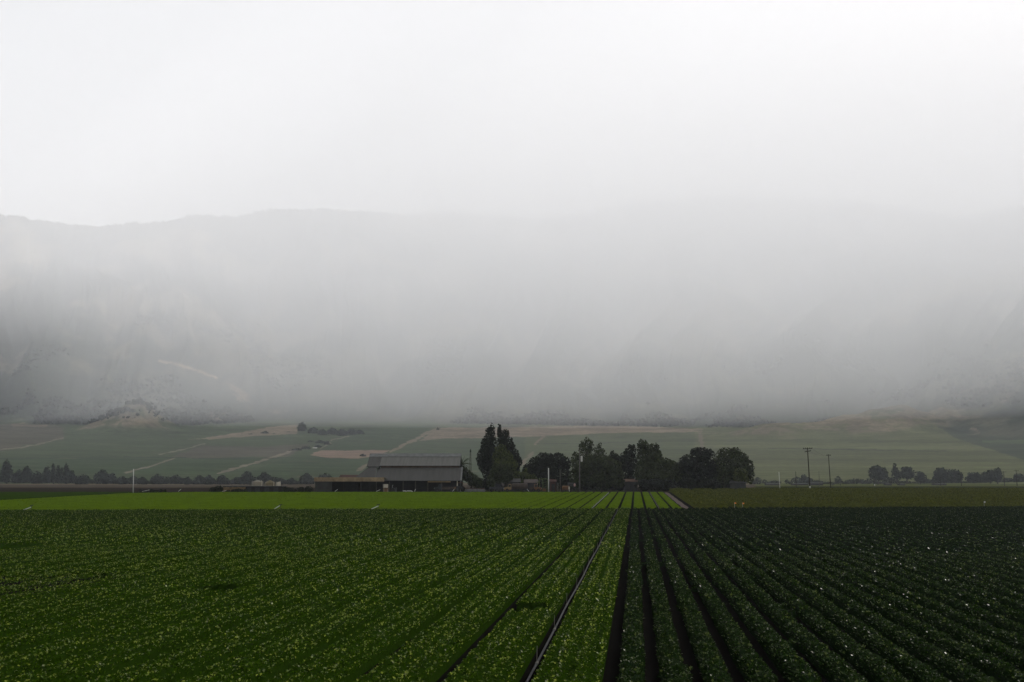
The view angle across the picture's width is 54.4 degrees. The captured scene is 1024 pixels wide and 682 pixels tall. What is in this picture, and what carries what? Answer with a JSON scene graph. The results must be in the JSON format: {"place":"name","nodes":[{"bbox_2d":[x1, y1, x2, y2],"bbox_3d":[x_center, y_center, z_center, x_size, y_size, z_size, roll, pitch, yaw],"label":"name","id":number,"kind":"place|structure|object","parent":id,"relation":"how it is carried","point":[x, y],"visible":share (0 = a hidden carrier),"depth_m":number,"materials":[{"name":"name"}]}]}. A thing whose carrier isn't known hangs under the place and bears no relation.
{"place":"outdoors","nodes":[
{"label":"outdoors","id":0,"kind":"place"},
{"bbox_2d":[472,485,484,491],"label":"disc harrow","id":1,"kind":"object","parent":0,"point":[480,489],"visible":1,"depth_m":265.82,"materials":[{"name":"metal"}]},
{"bbox_2d":[0,195,1023,437],"bbox_3d":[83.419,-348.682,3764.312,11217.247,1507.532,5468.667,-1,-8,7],"label":"mountains","id":2,"kind":"structure","parent":0,"point":[682,295],"depth_m":3874.42,"materials":[{"name":"grey"}]},
{"bbox_2d":[298,422,306,430],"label":"tree","id":3,"kind":"object","parent":2,"relation":"on","point":[301,426],"visible":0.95,"depth_m":2769.59,"materials":[{"name":"green plant"}]},
{"bbox_2d":[307,427,317,432],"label":"tree","id":4,"kind":"object","parent":2,"relation":"on","point":[312,430],"visible":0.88,"depth_m":2690.20,"materials":[{"name":"green plant"}]},
{"bbox_2d":[317,429,327,434],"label":"tree","id":5,"kind":"object","parent":2,"relation":"on","point":[322,432],"visible":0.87,"depth_m":2640.10,"materials":[{"name":"green plant"}]},
{"bbox_2d":[327,427,336,434],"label":"tree","id":6,"kind":"object","parent":2,"relation":"on","point":[331,430],"visible":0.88,"depth_m":2663.64,"materials":[{"name":"green plant"}]},
{"bbox_2d":[336,429,346,435],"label":"tree","id":7,"kind":"object","parent":2,"relation":"on","point":[343,432],"visible":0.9,"depth_m":2616.19,"materials":[{"name":"green plant"}]},
{"bbox_2d":[347,428,356,434],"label":"tree","id":8,"kind":"object","parent":2,"relation":"on","point":[350,431],"visible":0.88,"depth_m":2665.33,"materials":[{"name":"green plant"}]},
{"bbox_2d":[0,306,1023,427],"bbox_3d":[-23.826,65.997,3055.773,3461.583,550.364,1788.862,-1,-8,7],"label":"hillside woods","id":9,"kind":"object","parent":2,"relation":"on","point":[187,418],"visible":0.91,"depth_m":3043.77,"materials":[{"name":"plant"}]},
{"bbox_2d":[0,422,1023,484],"bbox_3d":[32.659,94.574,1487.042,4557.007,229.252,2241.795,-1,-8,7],"label":"terrain","id":10,"kind":"structure","parent":0,"point":[774,454],"depth_m":1897.82,"materials":[{"name":"plant"}]},
{"bbox_2d":[0,459,12,483],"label":"tree","id":11,"kind":"object","parent":10,"relation":"on","point":[6,471],"visible":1,"depth_m":964.28,"materials":[{"name":"green plant"}]},
{"bbox_2d":[11,469,26,482],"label":"tree","id":12,"kind":"object","parent":10,"relation":"on","point":[18,476],"visible":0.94,"depth_m":981.67,"materials":[{"name":"green plant"}]},
{"bbox_2d":[22,465,31,478],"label":"tree","id":13,"kind":"object","parent":10,"relation":"on","point":[27,470],"visible":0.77,"depth_m":1000.92,"materials":[{"name":"green plant"}]},
{"bbox_2d":[29,471,44,483],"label":"tree","id":14,"kind":"object","parent":10,"relation":"on","point":[36,478],"visible":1,"depth_m":973.18,"materials":[{"name":"green plant"}]},
{"bbox_2d":[41,466,51,482],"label":"tree","id":15,"kind":"object","parent":10,"relation":"on","point":[47,474],"visible":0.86,"depth_m":991.17,"materials":[{"name":"green plant"}]},
{"bbox_2d":[51,463,56,483],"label":"tree","id":16,"kind":"object","parent":10,"relation":"on","point":[53,474],"visible":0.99,"depth_m":965.89,"materials":[{"name":"green plant"}]},
{"bbox_2d":[56,465,61,483],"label":"tree","id":17,"kind":"object","parent":10,"relation":"on","point":[58,476],"visible":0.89,"depth_m":983.44,"materials":[{"name":"green plant"}]},
{"bbox_2d":[62,463,70,483],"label":"tree","id":18,"kind":"object","parent":10,"relation":"on","point":[66,477],"visible":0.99,"depth_m":974.41,"materials":[{"name":"green plant"}]},
{"bbox_2d":[68,470,76,482],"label":"tree","id":19,"kind":"object","parent":10,"relation":"on","point":[72,476],"visible":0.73,"depth_m":990.58,"materials":[{"name":"green plant"}]},
{"bbox_2d":[73,474,90,483],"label":"tree","id":20,"kind":"object","parent":10,"relation":"on","point":[82,479],"visible":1,"depth_m":962.61,"materials":[{"name":"green plant"}]},
{"bbox_2d":[93,469,111,483],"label":"tree","id":21,"kind":"object","parent":10,"relation":"on","point":[104,478],"visible":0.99,"depth_m":980.91,"materials":[{"name":"green plant"}]},
{"bbox_2d":[117,476,127,483],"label":"tree","id":22,"kind":"object","parent":10,"relation":"on","point":[122,480],"visible":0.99,"depth_m":972.73,"materials":[{"name":"green plant"}]},
{"bbox_2d":[91,478,168,483],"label":"hedge","id":23,"kind":"object","parent":10,"relation":"on","point":[114,481],"visible":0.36,"depth_m":991.85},
{"bbox_2d":[128,476,138,483],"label":"tree","id":24,"kind":"object","parent":10,"relation":"on","point":[130,480],"visible":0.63,"depth_m":989.91,"materials":[{"name":"green plant"}]},
{"bbox_2d":[136,477,147,484],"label":"tree","id":25,"kind":"object","parent":10,"relation":"on","point":[142,480],"visible":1,"depth_m":963.91,"materials":[{"name":"green plant"}]},
{"bbox_2d":[149,474,165,483],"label":"tree","id":26,"kind":"object","parent":10,"relation":"on","point":[157,479],"visible":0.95,"depth_m":981.00,"materials":[{"name":"green plant"}]},
{"bbox_2d":[183,477,191,484],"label":"tree","id":27,"kind":"object","parent":10,"relation":"on","point":[187,480],"visible":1,"depth_m":973.10,"materials":[{"name":"green plant"}]},
{"bbox_2d":[164,476,220,483],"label":"hedge","id":28,"kind":"object","parent":10,"relation":"on","point":[171,480],"visible":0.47,"depth_m":993.86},
{"bbox_2d":[192,475,205,483],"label":"tree","id":29,"kind":"object","parent":10,"relation":"on","point":[199,479],"visible":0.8,"depth_m":990.53,"materials":[{"name":"green plant"}]},
{"bbox_2d":[203,474,214,484],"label":"tree","id":30,"kind":"object","parent":10,"relation":"on","point":[209,480],"visible":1,"depth_m":964.13,"materials":[{"name":"green plant"}]},
{"bbox_2d":[215,475,230,483],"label":"tree","id":31,"kind":"object","parent":10,"relation":"on","point":[224,480],"visible":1,"depth_m":981.56,"materials":[{"name":"green plant"}]},
{"bbox_2d":[241,471,254,484],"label":"tree","id":32,"kind":"object","parent":10,"relation":"on","point":[245,477],"visible":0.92,"depth_m":972.60,"materials":[{"name":"green plant"}]},
{"bbox_2d":[256,472,272,483],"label":"tree","id":33,"kind":"object","parent":10,"relation":"on","point":[265,477],"visible":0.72,"depth_m":988.91,"materials":[{"name":"green plant"}]},
{"bbox_2d":[229,476,305,483],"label":"hedge","id":34,"kind":"object","parent":10,"relation":"on","point":[237,481],"visible":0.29,"depth_m":995.31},
{"bbox_2d":[274,477,285,484],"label":"tree","id":35,"kind":"object","parent":10,"relation":"on","point":[281,480],"visible":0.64,"depth_m":964.75,"materials":[{"name":"green plant"}]},
{"bbox_2d":[286,478,297,484],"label":"tree","id":36,"kind":"object","parent":10,"relation":"on","point":[291,481],"visible":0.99,"depth_m":980.86,"materials":[{"name":"green plant"}]},
{"bbox_2d":[299,473,311,483],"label":"tree","id":37,"kind":"object","parent":10,"relation":"on","point":[306,475],"visible":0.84,"depth_m":999.53,"materials":[{"name":"green plant"}]},
{"bbox_2d":[300,478,359,483],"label":"hedge","id":38,"kind":"object","parent":10,"relation":"on","point":[311,480],"visible":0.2,"depth_m":994.56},
{"bbox_2d":[751,477,811,483],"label":"hedge","id":39,"kind":"object","parent":10,"relation":"on","point":[756,480],"visible":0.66,"depth_m":998.75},
{"bbox_2d":[800,474,806,481],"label":"tree","id":40,"kind":"object","parent":10,"relation":"on","point":[803,478],"visible":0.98,"depth_m":974.96,"materials":[{"name":"green plant"}]},
{"bbox_2d":[802,476,867,483],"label":"hedge","id":41,"kind":"object","parent":10,"relation":"on","point":[852,481],"visible":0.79,"depth_m":999.31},
{"bbox_2d":[868,465,887,484],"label":"tree","id":42,"kind":"object","parent":10,"relation":"on","point":[878,473],"visible":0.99,"depth_m":960.65,"materials":[{"name":"green plant"}]},
{"bbox_2d":[891,463,901,483],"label":"tree","id":43,"kind":"object","parent":10,"relation":"on","point":[896,473],"visible":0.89,"depth_m":998.74,"materials":[{"name":"green plant"}]},
{"bbox_2d":[860,477,934,483],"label":"hedge","id":44,"kind":"object","parent":10,"relation":"on","point":[884,481],"visible":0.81,"depth_m":997.86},
{"bbox_2d":[900,466,914,483],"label":"tree","id":45,"kind":"object","parent":10,"relation":"on","point":[907,473],"visible":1,"depth_m":984.49,"materials":[{"name":"green plant"}]},
{"bbox_2d":[914,471,927,483],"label":"tree","id":46,"kind":"object","parent":10,"relation":"on","point":[920,477],"visible":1,"depth_m":972.54,"materials":[{"name":"green plant"}]},
{"bbox_2d":[932,467,952,482],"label":"tree","id":47,"kind":"object","parent":10,"relation":"on","point":[940,473],"visible":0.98,"depth_m":960.26,"materials":[{"name":"green plant"}]},
{"bbox_2d":[947,469,963,482],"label":"tree","id":48,"kind":"object","parent":10,"relation":"on","point":[957,476],"visible":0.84,"depth_m":995.63,"materials":[{"name":"green plant"}]},
{"bbox_2d":[965,472,980,482],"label":"tree","id":49,"kind":"object","parent":10,"relation":"on","point":[974,477],"visible":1,"depth_m":984.25,"materials":[{"name":"green plant"}]},
{"bbox_2d":[931,478,1014,482],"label":"hedge","id":50,"kind":"object","parent":10,"relation":"on","point":[1003,479],"visible":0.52,"depth_m":997.26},
{"bbox_2d":[980,470,995,483],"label":"tree","id":51,"kind":"object","parent":10,"relation":"on","point":[987,476],"visible":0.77,"depth_m":973.96,"materials":[{"name":"green plant"}]},
{"bbox_2d":[992,467,1002,483],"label":"tree","id":52,"kind":"object","parent":10,"relation":"on","point":[997,475],"visible":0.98,"depth_m":961.77,"materials":[{"name":"green plant"}]},
{"bbox_2d":[1012,474,1023,481],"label":"tree","id":53,"kind":"object","parent":10,"relation":"on","point":[1020,477],"visible":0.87,"depth_m":996.21,"materials":[{"name":"green plant"}]},
{"bbox_2d":[0,484,1023,681],"bbox_3d":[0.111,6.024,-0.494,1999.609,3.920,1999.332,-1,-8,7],"label":"ground","id":54,"kind":"structure","parent":0,"point":[612,669],"depth_m":41.13,"materials":[{"name":"soil"}]},
{"bbox_2d":[0,492,132,499],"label":"dark crop","id":55,"kind":"object","parent":54,"relation":"on","point":[12,495],"visible":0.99,"depth_m":229.79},
{"bbox_2d":[209,485,222,491],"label":"bush","id":56,"kind":"object","parent":54,"relation":"on","point":[214,489],"visible":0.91,"depth_m":258.22,"materials":[{"name":"green plant"}]},
{"bbox_2d":[231,488,247,491],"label":"bush","id":57,"kind":"object","parent":54,"relation":"on","point":[238,490],"visible":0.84,"depth_m":258.29,"materials":[{"name":"green plant"}]},
{"bbox_2d":[223,486,284,491],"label":"barn","id":58,"kind":"structure","parent":54,"relation":"on","point":[264,488],"depth_m":261.15,"materials":[{"name":"paint"}]},
{"bbox_2d":[252,480,262,485],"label":"storage tank","id":59,"kind":"object","parent":54,"relation":"on","point":[257,483],"visible":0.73,"depth_m":273.88,"materials":[{"name":"metal"}]},
{"bbox_2d":[264,480,274,485],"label":"storage tank","id":60,"kind":"object","parent":54,"relation":"on","point":[269,483],"visible":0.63,"depth_m":273.06,"materials":[{"name":"metal"}]},
{"bbox_2d":[281,486,294,491],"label":"bush","id":61,"kind":"object","parent":54,"relation":"on","point":[287,489],"visible":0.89,"depth_m":258.19,"materials":[{"name":"green plant"}]},
{"bbox_2d":[295,486,313,491],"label":"bush","id":62,"kind":"object","parent":54,"relation":"on","point":[303,489],"visible":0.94,"depth_m":258.09,"materials":[{"name":"green plant"}]},
{"bbox_2d":[0,507,629,681],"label":"lettuce crop","id":63,"kind":"object","parent":54,"relation":"on","point":[247,595],"visible":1,"depth_m":39.64,"materials":[{"name":"green plant"}]},
{"bbox_2d":[0,491,681,509],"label":"young crop","id":64,"kind":"object","parent":54,"relation":"on","point":[286,500],"visible":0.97,"depth_m":188.40,"materials":[{"name":"green plant"}]},
{"bbox_2d":[339,475,358,481],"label":"shed","id":65,"kind":"structure","parent":54,"relation":"on","point":[348,476],"depth_m":287.28,"materials":[{"name":"paint"}]},
{"bbox_2d":[314,477,386,491],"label":"open shed","id":66,"kind":"structure","parent":54,"relation":"on","point":[324,484],"depth_m":263.62,"materials":[{"name":"grey paint"}]},
{"bbox_2d":[356,453,462,491],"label":"barn","id":67,"kind":"structure","parent":54,"relation":"on","point":[427,472],"depth_m":273.80,"materials":[{"name":"metal"}]},
{"bbox_2d":[434,484,453,491],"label":"truck","id":68,"kind":"object","parent":54,"relation":"on","point":[438,488],"visible":0.98,"depth_m":266.69,"materials":[{"name":"paint"}]},
{"bbox_2d":[453,486,464,491],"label":"tractor","id":69,"kind":"object","parent":54,"relation":"on","point":[458,488],"visible":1,"depth_m":264.24,"materials":[{"name":"orange paint"}]},
{"bbox_2d":[460,457,470,485],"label":"palm tree","id":70,"kind":"object","parent":54,"relation":"on","point":[462,463],"visible":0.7,"depth_m":281.62,"materials":[{"name":"green plant"}]},
{"bbox_2d":[460,465,482,488],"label":"bush","id":71,"kind":"object","parent":54,"relation":"on","point":[472,481],"visible":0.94,"depth_m":278.78,"materials":[{"name":"green plant"}]},
{"bbox_2d":[479,477,490,489],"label":"bush","id":72,"kind":"object","parent":54,"relation":"on","point":[485,486],"visible":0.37,"depth_m":283.16,"materials":[{"name":"green plant"}]},
{"bbox_2d":[476,423,497,490],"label":"poplar tree","id":73,"kind":"object","parent":54,"relation":"on","point":[485,463],"visible":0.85,"depth_m":286.17,"materials":[{"name":"green plant"}]},
{"bbox_2d":[489,484,503,491],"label":"truck","id":74,"kind":"object","parent":54,"relation":"on","point":[497,487],"visible":0.92,"depth_m":267.91,"materials":[{"name":"paint"}]},
{"bbox_2d":[486,463,514,490],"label":"bush","id":75,"kind":"object","parent":54,"relation":"on","point":[497,471],"visible":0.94,"depth_m":273.23,"materials":[{"name":"green plant"}]},
{"bbox_2d":[491,444,517,490],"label":"broadleaf tree","id":76,"kind":"object","parent":54,"relation":"on","point":[502,454],"visible":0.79,"depth_m":280.29,"materials":[{"name":"green plant"}]},
{"bbox_2d":[497,424,515,486],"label":"poplar tree","id":77,"kind":"object","parent":54,"relation":"on","point":[502,438],"visible":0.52,"depth_m":289.33,"materials":[{"name":"green plant"}]},
{"bbox_2d":[506,479,520,490],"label":"shed","id":78,"kind":"structure","parent":54,"relation":"on","point":[511,482],"depth_m":274.25,"materials":[{"name":"paint"}]},
{"bbox_2d":[510,437,521,477],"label":"poplar tree","id":79,"kind":"object","parent":54,"relation":"on","point":[517,456],"visible":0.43,"depth_m":290.85,"materials":[{"name":"green plant"}]},
{"bbox_2d":[504,483,527,491],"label":"tank truck","id":80,"kind":"object","parent":54,"relation":"on","point":[520,486],"visible":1,"depth_m":266.44,"materials":[{"name":"grey metal"}]},
{"bbox_2d":[512,468,537,490],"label":"bush","id":81,"kind":"object","parent":54,"relation":"on","point":[520,475],"visible":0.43,"depth_m":279.61,"materials":[{"name":"green plant"}]},
{"bbox_2d":[524,479,537,490],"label":"shed","id":82,"kind":"structure","parent":54,"relation":"on","point":[530,482],"depth_m":273.72,"materials":[{"name":"paint"}]},
{"bbox_2d":[522,452,570,490],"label":"oak tree","id":83,"kind":"object","parent":54,"relation":"on","point":[554,464],"visible":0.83,"depth_m":288.61,"materials":[{"name":"green plant"}]},
{"bbox_2d":[538,477,558,489],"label":"bush","id":84,"kind":"object","parent":54,"relation":"on","point":[542,484],"visible":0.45,"depth_m":282.64,"materials":[{"name":"green plant"}]},
{"bbox_2d":[549,479,556,491],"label":"shed","id":85,"kind":"structure","parent":54,"relation":"on","point":[552,485],"depth_m":270.66,"materials":[{"name":"paint"}]},
{"bbox_2d":[557,476,573,490],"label":"bush","id":86,"kind":"object","parent":54,"relation":"on","point":[565,480],"visible":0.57,"depth_m":283.41,"materials":[{"name":"green plant"}]},
{"bbox_2d":[526,507,617,681],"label":"irrigation pipe","id":87,"kind":"object","parent":54,"relation":"on","point":[539,658],"visible":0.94,"depth_m":33.86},
{"bbox_2d":[579,451,582,490],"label":"utility pole","id":88,"kind":"object","parent":54,"relation":"on","point":[579,468],"visible":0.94,"depth_m":272.73,"materials":[{"name":"white paint"}]},
{"bbox_2d":[570,437,606,489],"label":"gum tree","id":89,"kind":"object","parent":54,"relation":"on","point":[583,447],"visible":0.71,"depth_m":298.66,"materials":[{"name":"green plant"}]},
{"bbox_2d":[567,454,624,490],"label":"willow tree","id":90,"kind":"object","parent":54,"relation":"on","point":[603,470],"visible":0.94,"depth_m":278.75,"materials":[{"name":"green plant"}]},
{"bbox_2d":[581,482,612,490],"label":"bush","id":91,"kind":"object","parent":54,"relation":"on","point":[603,489],"visible":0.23,"depth_m":282.35,"materials":[{"name":"green plant"}]},
{"bbox_2d":[609,450,622,489],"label":"broadleaf tree","id":92,"kind":"object","parent":54,"relation":"on","point":[613,455],"visible":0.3,"depth_m":299.51,"materials":[{"name":"green plant"}]},
{"bbox_2d":[620,444,639,478],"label":"broadleaf tree","id":93,"kind":"object","parent":54,"relation":"on","point":[628,463],"visible":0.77,"depth_m":295.86,"materials":[{"name":"green plant"}]},
{"bbox_2d":[623,479,637,490],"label":"house","id":94,"kind":"structure","parent":54,"relation":"on","point":[629,484],"depth_m":283.01,"materials":[{"name":"grey paint"}]},
{"bbox_2d":[635,439,663,488],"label":"tree","id":95,"kind":"object","parent":54,"relation":"on","point":[654,453],"visible":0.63,"depth_m":294.32,"materials":[{"name":"green plant"}]},
{"bbox_2d":[634,477,676,490],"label":"bush","id":96,"kind":"object","parent":54,"relation":"on","point":[653,484],"visible":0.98,"depth_m":277.71,"materials":[{"name":"green plant"}]},
{"bbox_2d":[635,457,686,490],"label":"broadleaf tree","id":97,"kind":"object","parent":54,"relation":"on","point":[649,470],"visible":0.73,"depth_m":283.25,"materials":[{"name":"green plant"}]},
{"bbox_2d":[672,447,718,486],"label":"oak tree","id":98,"kind":"object","parent":54,"relation":"on","point":[694,467],"visible":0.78,"depth_m":282.50,"materials":[{"name":"green plant"}]},
{"bbox_2d":[677,477,721,489],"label":"bush","id":99,"kind":"object","parent":54,"relation":"on","point":[691,484],"visible":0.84,"depth_m":276.38,"materials":[{"name":"green plant"}]},
{"bbox_2d":[713,447,754,486],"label":"oak tree","id":100,"kind":"object","parent":54,"relation":"on","point":[734,458],"visible":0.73,"depth_m":283.36,"materials":[{"name":"green plant"}]},
{"bbox_2d":[727,481,746,488],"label":"shed","id":101,"kind":"structure","parent":54,"relation":"on","point":[736,484],"depth_m":276.65,"materials":[{"name":"grey paint"}]},
{"bbox_2d":[733,467,748,483],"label":"bush","id":102,"kind":"object","parent":54,"relation":"on","point":[741,475],"visible":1,"depth_m":278.12,"materials":[{"name":"green plant"}]},
{"bbox_2d":[803,447,811,487],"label":"utility pole","id":103,"kind":"object","parent":54,"relation":"on","point":[807,451],"visible":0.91,"depth_m":287.66,"materials":[{"name":"paint"}]},
{"bbox_2d":[616,505,1023,681],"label":"cabbage crop","id":104,"kind":"object","parent":54,"relation":"on","point":[924,585],"visible":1,"depth_m":41.06,"materials":[{"name":"green plant"}]},
{"bbox_2d":[668,487,1023,508],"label":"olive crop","id":105,"kind":"object","parent":54,"relation":"on","point":[781,497],"visible":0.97,"depth_m":191.87,"materials":[{"name":"green plant"}]},
{"bbox_2d":[0,0,1023,226],"label":"sky","id":106,"kind":"structure","parent":0,"point":[112,112],"materials":[{"name":"white"}]},
{"bbox_2d":[530,484,541,491],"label":"truck","id":107,"kind":"object","parent":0,"point":[536,487],"visible":1,"depth_m":266.71,"materials":[{"name":"orange paint"}]},
{"bbox_2d":[567,483,575,490],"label":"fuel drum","id":108,"kind":"object","parent":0,"point":[570,485],"visible":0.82,"depth_m":272.57,"materials":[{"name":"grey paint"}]},
{"bbox_2d":[665,492,688,508],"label":"path","id":109,"kind":"structure","parent":0,"point":[681,504],"depth_m":186.42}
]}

